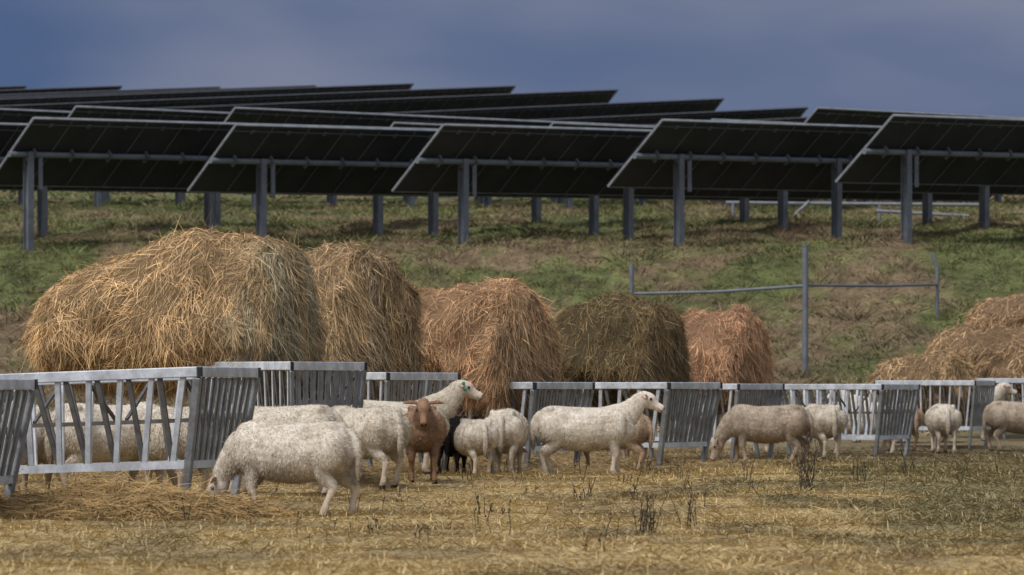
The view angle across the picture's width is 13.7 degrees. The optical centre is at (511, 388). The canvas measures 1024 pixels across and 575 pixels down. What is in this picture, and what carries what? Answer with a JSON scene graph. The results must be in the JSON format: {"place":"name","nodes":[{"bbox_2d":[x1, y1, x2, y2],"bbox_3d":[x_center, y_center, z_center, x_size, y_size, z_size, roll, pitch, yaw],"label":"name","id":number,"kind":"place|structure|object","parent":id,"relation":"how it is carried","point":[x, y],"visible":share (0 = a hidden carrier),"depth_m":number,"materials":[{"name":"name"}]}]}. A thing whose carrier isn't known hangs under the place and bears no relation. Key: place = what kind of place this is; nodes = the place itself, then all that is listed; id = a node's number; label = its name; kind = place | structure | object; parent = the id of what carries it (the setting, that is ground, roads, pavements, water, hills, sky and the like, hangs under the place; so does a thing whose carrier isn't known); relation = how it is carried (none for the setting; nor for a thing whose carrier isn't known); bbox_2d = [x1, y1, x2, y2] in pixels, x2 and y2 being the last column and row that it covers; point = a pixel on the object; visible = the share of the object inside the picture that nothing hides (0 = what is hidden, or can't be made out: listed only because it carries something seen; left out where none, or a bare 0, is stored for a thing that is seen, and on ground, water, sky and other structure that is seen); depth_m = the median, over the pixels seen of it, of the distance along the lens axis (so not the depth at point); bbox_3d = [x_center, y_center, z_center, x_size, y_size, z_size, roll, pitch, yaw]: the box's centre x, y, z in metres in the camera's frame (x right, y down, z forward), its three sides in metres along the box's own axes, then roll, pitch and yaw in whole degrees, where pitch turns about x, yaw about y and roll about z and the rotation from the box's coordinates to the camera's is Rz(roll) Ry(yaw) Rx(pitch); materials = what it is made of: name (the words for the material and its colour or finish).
{"place":"outdoors","nodes":[
{"label":"outdoors","id":0,"kind":"place"},
{"bbox_2d":[0,190,1023,574],"bbox_3d":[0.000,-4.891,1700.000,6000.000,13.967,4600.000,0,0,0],"label":"ground","id":1,"kind":"structure","parent":0,"point":[700,278],"depth_m":82.21,"materials":[{"name":"plant"}]},
{"bbox_2d":[0,85,26,89],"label":"solar panel row","id":2,"kind":"object","parent":1,"relation":"on","point":[12,87],"visible":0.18,"depth_m":198.97,"materials":[{"name":"grey"}]},
{"bbox_2d":[0,379,37,500],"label":"hay feeder","id":3,"kind":"object","parent":1,"relation":"on","point":[9,409],"visible":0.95,"depth_m":29.47,"materials":[{"name":"metal"}]},
{"bbox_2d":[10,405,53,492],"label":"sheep","id":4,"kind":"object","parent":1,"relation":"on","point":[40,449],"visible":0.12,"depth_m":33.39},
{"bbox_2d":[0,85,121,93],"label":"solar panel row","id":5,"kind":"object","parent":1,"relation":"on","point":[50,90],"visible":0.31,"depth_m":197.22,"materials":[{"name":"grey"}]},
{"bbox_2d":[42,401,174,486],"bbox_3d":[-3.124,0.500,33.621,1.379,0.829,0.550,0,0,-40],"label":"sheep","id":6,"kind":"object","parent":1,"relation":"on","point":[101,451],"visible":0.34,"depth_m":33.31},
{"bbox_2d":[0,86,219,96],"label":"solar panel row","id":7,"kind":"object","parent":1,"relation":"on","point":[108,91],"visible":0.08,"depth_m":195.26,"materials":[{"name":"grey"}]},
{"bbox_2d":[0,366,260,495],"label":"hay feeder","id":8,"kind":"object","parent":1,"relation":"on","point":[203,449],"visible":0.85,"depth_m":30.69,"materials":[{"name":"metal"}]},
{"bbox_2d":[106,192,185,199],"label":"solar panel row","id":9,"kind":"object","parent":1,"relation":"on","point":[107,195],"depth_m":126.19,"materials":[{"name":"grey"}]},
{"bbox_2d":[0,85,315,98],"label":"solar panel row","id":10,"kind":"object","parent":1,"relation":"on","point":[156,91],"visible":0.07,"depth_m":193.32,"materials":[{"name":"grey"}]},
{"bbox_2d":[0,108,328,205],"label":"solar panel row","id":11,"kind":"object","parent":1,"relation":"on","point":[8,115],"visible":0.04,"depth_m":120.14,"materials":[{"name":"grey"}]},
{"bbox_2d":[135,405,217,495],"bbox_3d":[-2.670,0.515,33.316,0.531,0.794,1.512,0,0,-22],"label":"sheep","id":12,"kind":"object","parent":1,"relation":"on","point":[157,451],"visible":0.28,"depth_m":32.87},
{"bbox_2d":[181,499,199,518],"bbox_3d":[-2.183,0.830,28.972,0.128,0.181,0.063,0,0,0],"label":"dry weed","id":13,"kind":"object","parent":1,"relation":"on","point":[184,514],"visible":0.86,"depth_m":28.98,"materials":[{"name":"brown plant"}]},
{"bbox_2d":[0,83,413,104],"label":"solar panel row","id":14,"kind":"object","parent":1,"relation":"on","point":[174,95],"visible":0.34,"depth_m":191.41,"materials":[{"name":"grey"}]},
{"bbox_2d":[0,122,449,236],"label":"solar panel row","id":15,"kind":"object","parent":1,"relation":"on","point":[10,133],"visible":0.09,"depth_m":96.12,"materials":[{"name":"grey"}]},
{"bbox_2d":[0,85,515,110],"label":"solar panel row","id":16,"kind":"object","parent":1,"relation":"on","point":[236,100],"visible":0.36,"depth_m":190.26,"materials":[{"name":"grey"}]},
{"bbox_2d":[0,117,540,250],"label":"solar panel row","id":17,"kind":"object","parent":1,"relation":"on","point":[90,152],"visible":0.38,"depth_m":93.79,"materials":[{"name":"grey"}]},
{"bbox_2d":[67,105,478,206],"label":"solar panel row","id":18,"kind":"object","parent":1,"relation":"on","point":[97,112],"visible":0.12,"depth_m":119.12,"materials":[{"name":"grey"}]},
{"bbox_2d":[213,404,345,496],"bbox_3d":[-2.074,0.507,35.224,1.512,0.794,0.531,0,0,12],"label":"sheep","id":19,"kind":"object","parent":1,"relation":"on","point":[299,414],"visible":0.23,"depth_m":35.02},
{"bbox_2d":[208,419,364,516],"bbox_3d":[-1.597,0.569,30.110,1.200,0.722,0.478,0,0,19],"label":"sheep","id":20,"kind":"object","parent":1,"relation":"on","point":[328,455],"visible":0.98,"depth_m":29.94},
{"bbox_2d":[211,362,366,473],"bbox_3d":[-1.963,0.286,37.694,0.879,1.045,1.123,0,0,34],"label":"hay feeder","id":21,"kind":"object","parent":1,"relation":"on","point":[328,376],"visible":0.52,"depth_m":37.34,"materials":[{"name":"metal"}]},
{"bbox_2d":[9,210,341,406],"bbox_3d":[-3.069,-0.627,38.456,3.112,2.010,2.007,0,0,28],"label":"hay bale","id":22,"kind":"object","parent":21,"relation":"on","point":[196,297],"visible":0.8,"depth_m":37.79,"materials":[{"name":"plant"}]},
{"bbox_2d":[278,372,460,472],"bbox_3d":[-1.500,0.362,42.461,1.465,1.045,1.439,0,0,29],"label":"hay feeder","id":23,"kind":"object","parent":1,"relation":"on","point":[423,388],"visible":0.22,"depth_m":41.88,"materials":[{"name":"metal"}]},
{"bbox_2d":[304,230,437,401],"bbox_3d":[-1.800,-0.542,42.839,1.888,2.109,2.105,0,0,37],"label":"hay bale","id":24,"kind":"object","parent":23,"relation":"on","point":[372,301],"visible":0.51,"depth_m":42.31,"materials":[{"name":"plant"}]},
{"bbox_2d":[330,404,412,489],"bbox_3d":[-1.388,0.508,37.289,0.500,0.748,1.425,0,0,-40],"label":"sheep","id":25,"kind":"object","parent":1,"relation":"on","point":[384,431],"visible":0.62,"depth_m":36.83},
{"bbox_2d":[366,517,380,532],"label":"dry weed","id":26,"kind":"object","parent":1,"relation":"on","point":[371,524],"visible":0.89,"depth_m":26.52,"materials":[{"name":"brown plant"}]},
{"bbox_2d":[149,89,617,112],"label":"solar panel row","id":27,"kind":"object","parent":1,"relation":"on","point":[387,105],"visible":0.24,"depth_m":192.64,"materials":[{"name":"grey"}]},
{"bbox_2d":[0,450,768,522],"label":"spilled hay","id":28,"kind":"object","parent":1,"relation":"on","point":[111,497],"visible":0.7,"depth_m":29.73,"materials":[{"name":"plant"}]},
{"bbox_2d":[351,380,482,474],"bbox_3d":[-0.963,0.368,40.208,1.389,0.919,0.492,0,0,-4],"label":"sheep","id":29,"kind":"object","parent":1,"relation":"on","point":[452,395],"visible":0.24,"depth_m":40.16},
{"bbox_2d":[414,523,428,542],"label":"dry weed","id":30,"kind":"object","parent":1,"relation":"on","point":[419,532],"visible":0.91,"depth_m":24.94,"materials":[{"name":"brown plant"}]},
{"bbox_2d":[403,397,447,483],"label":"sheep","id":31,"kind":"object","parent":1,"relation":"on","point":[429,426],"visible":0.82,"depth_m":37.83},
{"bbox_2d":[224,107,652,209],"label":"solar panel row","id":32,"kind":"object","parent":1,"relation":"on","point":[274,116],"visible":0.2,"depth_m":120.31,"materials":[{"name":"grey"}]},
{"bbox_2d":[437,416,467,474],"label":"sheep","id":33,"kind":"object","parent":1,"relation":"on","point":[449,445],"visible":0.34,"depth_m":42.62},
{"bbox_2d":[460,462,471,479],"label":"dry weed","id":34,"kind":"object","parent":1,"relation":"on","point":[468,470],"visible":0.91,"depth_m":39.01,"materials":[{"name":"brown plant"}]},
{"bbox_2d":[453,418,499,474],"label":"sheep","id":35,"kind":"object","parent":1,"relation":"on","point":[474,439],"visible":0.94,"depth_m":42.26},
{"bbox_2d":[475,492,485,514],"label":"dry weed","id":36,"kind":"object","parent":1,"relation":"on","point":[476,497],"visible":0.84,"depth_m":29.70,"materials":[{"name":"brown plant"}]},
{"bbox_2d":[366,382,594,470],"bbox_3d":[-0.414,0.453,45.514,2.197,1.045,1.439,0,0,27],"label":"hay feeder","id":37,"kind":"object","parent":1,"relation":"on","point":[583,397],"visible":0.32,"depth_m":44.78,"materials":[{"name":"metal"}]},
{"bbox_2d":[403,271,572,419],"bbox_3d":[-0.530,-0.347,45.312,2.231,1.897,1.958,0,0,26],"label":"hay bale","id":38,"kind":"object","parent":37,"relation":"on","point":[491,340],"visible":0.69,"depth_m":44.62,"materials":[{"name":"plant"}]},
{"bbox_2d":[473,506,490,523],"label":"dry weed","id":39,"kind":"object","parent":1,"relation":"on","point":[478,512],"visible":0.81,"depth_m":28.39,"materials":[{"name":"brown plant"}]},
{"bbox_2d":[489,502,505,514],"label":"dry weed","id":40,"kind":"object","parent":1,"relation":"on","point":[491,510],"visible":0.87,"depth_m":29.82,"materials":[{"name":"brown plant"}]},
{"bbox_2d":[187,123,808,237],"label":"solar panel row","id":41,"kind":"object","parent":1,"relation":"on","point":[261,161],"visible":0.32,"depth_m":93.99,"materials":[{"name":"grey"}]},
{"bbox_2d":[484,407,528,474],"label":"sheep","id":42,"kind":"object","parent":1,"relation":"on","point":[511,425],"visible":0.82,"depth_m":42.83},
{"bbox_2d":[508,499,510,534],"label":"dry weed","id":43,"kind":"object","parent":1,"relation":"on","point":[509,516],"visible":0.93,"depth_m":26.21,"materials":[{"name":"brown plant"}]},
{"bbox_2d":[0,190,1023,432],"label":"bank grass","id":44,"kind":"structure","parent":1,"relation":"on","point":[283,221],"depth_m":94.63,"materials":[{"name":"green plant"}]},
{"bbox_2d":[0,444,1023,574],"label":"loose straw","id":45,"kind":"object","parent":1,"relation":"on","point":[982,461],"visible":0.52,"depth_m":27.47,"materials":[{"name":"beige plant"}]},
{"bbox_2d":[390,122,636,207],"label":"solar panel row","id":46,"kind":"object","parent":1,"relation":"on","point":[487,200],"visible":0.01,"depth_m":118.39,"materials":[{"name":"grey"}]},
{"bbox_2d":[386,98,723,119],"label":"solar panel row","id":47,"kind":"object","parent":1,"relation":"on","point":[607,109],"visible":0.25,"depth_m":194.01,"materials":[{"name":"grey"}]},
{"bbox_2d":[571,481,587,500],"bbox_3d":[0.527,0.819,33.690,0.153,0.199,0.065,0,0,-39],"label":"dry weed","id":48,"kind":"object","parent":1,"relation":"on","point":[576,494],"visible":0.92,"depth_m":33.67,"materials":[{"name":"brown plant"}]},
{"bbox_2d":[574,453,586,473],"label":"dry weed","id":49,"kind":"object","parent":1,"relation":"on","point":[579,464],"visible":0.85,"depth_m":42.91,"materials":[{"name":"brown plant"}]},
{"bbox_2d":[587,477,595,495],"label":"dry weed","id":50,"kind":"object","parent":1,"relation":"on","point":[590,487],"visible":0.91,"depth_m":34.98,"materials":[{"name":"brown plant"}]},
{"bbox_2d":[585,532,604,551],"bbox_3d":[0.448,0.843,23.151,0.112,0.137,0.040,0,0,18],"label":"dry weed","id":51,"kind":"object","parent":1,"relation":"on","point":[598,541],"visible":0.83,"depth_m":23.13,"materials":[{"name":"brown plant"}]},
{"bbox_2d":[528,391,664,475],"bbox_3d":[0.861,0.469,43.504,1.399,0.906,0.508,0,0,-1],"label":"sheep","id":52,"kind":"object","parent":1,"relation":"on","point":[553,428],"visible":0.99,"depth_m":43.36},
{"bbox_2d":[483,382,722,467],"bbox_3d":[0.979,0.451,48.368,2.441,1.045,1.439,0,0,27],"label":"hay feeder","id":53,"kind":"object","parent":1,"relation":"on","point":[712,395],"visible":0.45,"depth_m":47.65,"materials":[{"name":"metal"}]},
{"bbox_2d":[549,284,701,430],"bbox_3d":[1.079,-0.290,48.410,2.103,1.833,1.805,0,0,20],"label":"hay bale","id":54,"kind":"object","parent":53,"relation":"on","point":[624,337],"visible":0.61,"depth_m":47.88,"materials":[{"name":"plant"}]},
{"bbox_2d":[605,510,612,538],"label":"dry weed","id":55,"kind":"object","parent":1,"relation":"on","point":[610,518],"visible":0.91,"depth_m":25.41,"materials":[{"name":"brown plant"}]},
{"bbox_2d":[574,413,654,470],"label":"sheep","id":56,"kind":"object","parent":1,"relation":"on","point":[644,428],"visible":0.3,"depth_m":45.68},
{"bbox_2d":[630,477,638,500],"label":"dry weed","id":57,"kind":"object","parent":1,"relation":"on","point":[631,493],"visible":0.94,"depth_m":33.44,"materials":[{"name":"brown plant"}]},
{"bbox_2d":[623,419,652,460],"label":"sheep","id":58,"kind":"object","parent":1,"relation":"on","point":[627,451],"visible":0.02,"depth_m":50.11},
{"bbox_2d":[641,455,650,470],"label":"dry weed","id":59,"kind":"object","parent":1,"relation":"on","point":[646,464],"visible":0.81,"depth_m":45.71,"materials":[{"name":"brown plant"}]},
{"bbox_2d":[646,493,653,533],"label":"dry weed","id":60,"kind":"object","parent":1,"relation":"on","point":[650,515],"visible":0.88,"depth_m":26.05,"materials":[{"name":"brown plant"}]},
{"bbox_2d":[632,491,667,533],"bbox_3d":[0.834,0.771,26.032,0.194,0.298,0.150,0,0,-35],"label":"dry weed","id":61,"kind":"object","parent":1,"relation":"on","point":[646,518],"visible":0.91,"depth_m":26.02,"materials":[{"name":"brown plant"}]},
{"bbox_2d":[532,107,807,124],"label":"solar panel row","id":62,"kind":"object","parent":1,"relation":"on","point":[648,119],"visible":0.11,"depth_m":194.88,"materials":[{"name":"grey"}]},
{"bbox_2d":[677,459,685,478],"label":"dry weed","id":63,"kind":"object","parent":1,"relation":"on","point":[682,470],"visible":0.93,"depth_m":40.56,"materials":[{"name":"brown plant"}]},
{"bbox_2d":[667,490,696,527],"bbox_3d":[1.122,0.780,27.639,0.236,0.270,0.082,0,0,35],"label":"dry weed","id":64,"kind":"object","parent":1,"relation":"on","point":[689,509],"visible":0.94,"depth_m":27.61,"materials":[{"name":"brown plant"}]},
{"bbox_2d":[684,470,691,490],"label":"dry weed","id":65,"kind":"object","parent":1,"relation":"on","point":[687,481],"visible":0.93,"depth_m":36.39,"materials":[{"name":"brown plant"}]},
{"bbox_2d":[391,123,992,245],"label":"solar panel row","id":66,"kind":"object","parent":1,"relation":"on","point":[463,161],"visible":0.4,"depth_m":94.36,"materials":[{"name":"grey"}]},
{"bbox_2d":[609,384,784,458],"bbox_3d":[2.272,0.459,54.059,1.953,1.045,1.439,0,0,27],"label":"hay feeder","id":67,"kind":"object","parent":1,"relation":"on","point":[775,397],"visible":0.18,"depth_m":53.48,"materials":[{"name":"metal"}]},
{"bbox_2d":[680,300,782,420],"bbox_3d":[2.411,-0.281,54.198,1.935,1.791,1.944,0,0,22],"label":"hay bale","id":68,"kind":"object","parent":67,"relation":"on","point":[730,345],"visible":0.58,"depth_m":53.61,"materials":[{"name":"plant"}]},
{"bbox_2d":[550,122,853,209],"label":"solar panel row","id":69,"kind":"object","parent":1,"relation":"on","point":[569,202],"visible":0.03,"depth_m":118.76,"materials":[{"name":"grey"}]},
{"bbox_2d":[649,117,807,125],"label":"solar panel row","id":70,"kind":"object","parent":1,"relation":"on","point":[799,119],"visible":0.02,"depth_m":194.62,"materials":[{"name":"grey"}]},
{"bbox_2d":[742,459,754,481],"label":"dry weed","id":71,"kind":"object","parent":1,"relation":"on","point":[747,470],"visible":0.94,"depth_m":38.45,"materials":[{"name":"brown plant"}]},
{"bbox_2d":[747,480,758,494],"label":"dry weed","id":72,"kind":"object","parent":1,"relation":"on","point":[753,487],"visible":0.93,"depth_m":34.98,"materials":[{"name":"brown plant"}]},
{"bbox_2d":[710,404,814,463],"bbox_3d":[2.950,0.541,50.204,1.251,0.752,0.499,0,0,8],"label":"sheep","id":73,"kind":"object","parent":1,"relation":"on","point":[741,424],"visible":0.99,"depth_m":50.05},
{"bbox_2d":[752,405,810,452],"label":"sheep","id":74,"kind":"object","parent":1,"relation":"on","point":[766,448],"visible":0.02,"depth_m":57.97},
{"bbox_2d":[629,245,938,373],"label":"pipe fence","id":75,"kind":"object","parent":1,"relation":"on","point":[805,285],"visible":0.84,"depth_m":79.97,"materials":[{"name":"grey metal"}]},
{"bbox_2d":[791,432,822,490],"bbox_3d":[2.494,0.628,36.215,0.206,0.525,0.238,0,0,38],"label":"dry weed","id":76,"kind":"object","parent":1,"relation":"on","point":[806,474],"visible":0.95,"depth_m":36.20,"materials":[{"name":"brown plant"}]},
{"bbox_2d":[607,119,1023,246],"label":"solar panel row","id":77,"kind":"object","parent":1,"relation":"on","point":[678,156],"visible":0.59,"depth_m":94.37,"materials":[{"name":"grey"}]},
{"bbox_2d":[803,403,847,459],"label":"sheep","id":78,"kind":"object","parent":1,"relation":"on","point":[830,421],"visible":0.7,"depth_m":53.18},
{"bbox_2d":[753,384,919,456],"bbox_3d":[4.226,0.461,56.340,1.953,1.045,1.439,0,0,25],"label":"hay feeder","id":79,"kind":"object","parent":1,"relation":"on","point":[885,409],"visible":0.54,"depth_m":55.80,"materials":[{"name":"metal"}]},
{"bbox_2d":[726,200,978,221],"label":"pipe railing","id":80,"kind":"object","parent":1,"relation":"on","point":[879,210],"visible":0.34,"depth_m":107.96,"materials":[{"name":"grey metal"}]},
{"bbox_2d":[711,118,1001,208],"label":"solar panel row","id":81,"kind":"object","parent":1,"relation":"on","point":[997,198],"depth_m":119.16,"materials":[{"name":"grey"}]},
{"bbox_2d":[849,454,866,482],"bbox_3d":[3.094,0.718,38.013,0.118,0.286,0.223,0,0,-41],"label":"dry weed","id":82,"kind":"object","parent":1,"relation":"on","point":[857,470],"visible":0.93,"depth_m":37.98,"materials":[{"name":"brown plant"}]},
{"bbox_2d":[827,390,899,442],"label":"sheep","id":83,"kind":"object","parent":1,"relation":"on","point":[855,441],"visible":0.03,"depth_m":65.58},
{"bbox_2d":[828,401,900,453],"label":"sheep","id":84,"kind":"object","parent":1,"relation":"on","point":[849,431],"visible":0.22,"depth_m":58.25},
{"bbox_2d":[873,403,924,450],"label":"sheep","id":85,"kind":"object","parent":1,"relation":"on","point":[919,419],"visible":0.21,"depth_m":60.08},
{"bbox_2d":[900,448,916,472],"bbox_3d":[3.894,0.725,41.965,0.103,0.292,0.170,0,0,-37],"label":"dry weed","id":86,"kind":"object","parent":1,"relation":"on","point":[905,463],"visible":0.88,"depth_m":41.98,"materials":[{"name":"brown plant"}]},
{"bbox_2d":[804,107,1023,207],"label":"solar panel row","id":87,"kind":"object","parent":1,"relation":"on","point":[832,115],"visible":0.12,"depth_m":118.76,"materials":[{"name":"grey"}]},
{"bbox_2d":[903,414,952,442],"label":"sheep","id":88,"kind":"object","parent":1,"relation":"on","point":[904,440],"visible":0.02,"depth_m":65.09},
{"bbox_2d":[835,114,1023,243],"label":"solar panel row","id":89,"kind":"object","parent":1,"relation":"on","point":[906,151],"visible":0.94,"depth_m":93.41,"materials":[{"name":"grey"}]},
{"bbox_2d":[874,380,995,447],"bbox_3d":[6.239,0.401,62.896,1.514,1.045,1.439,0,0,18],"label":"hay feeder","id":90,"kind":"object","parent":1,"relation":"on","point":[977,406],"visible":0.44,"depth_m":62.23,"materials":[{"name":"metal"}]},
{"bbox_2d":[862,346,988,436],"bbox_3d":[6.084,0.008,62.942,1.856,1.429,1.406,0,0,29],"label":"hay bale","id":91,"kind":"object","parent":90,"relation":"on","point":[941,365],"visible":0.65,"depth_m":62.51,"materials":[{"name":"plant"}]},
{"bbox_2d":[924,402,962,453],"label":"sheep","id":92,"kind":"object","parent":1,"relation":"on","point":[944,420],"visible":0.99,"depth_m":58.99},
{"bbox_2d":[942,382,1016,440],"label":"sheep","id":93,"kind":"object","parent":1,"relation":"on","point":[1002,389],"visible":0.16,"depth_m":65.92},
{"bbox_2d":[976,378,1023,438],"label":"hay feeder","id":94,"kind":"object","parent":1,"relation":"on","point":[1011,381],"visible":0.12,"depth_m":67.00,"materials":[{"name":"metal"}]},
{"bbox_2d":[920,320,1023,397],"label":"hay bale","id":95,"kind":"object","parent":94,"relation":"on","point":[994,351],"visible":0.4,"depth_m":68.03,"materials":[{"name":"plant"}]},
{"bbox_2d":[960,291,1023,330],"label":"hay bale","id":96,"kind":"object","parent":95,"relation":"on","point":[1008,311],"visible":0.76,"depth_m":68.61,"materials":[{"name":"plant"}]},
{"bbox_2d":[981,400,1023,450],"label":"sheep","id":97,"kind":"object","parent":1,"relation":"on","point":[1000,418],"visible":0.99,"depth_m":60.41},
{"bbox_2d":[0,0,1023,116],"label":"sky","id":98,"kind":"structure","parent":0,"point":[934,56],"materials":[{"name":"blue"}]}
]}

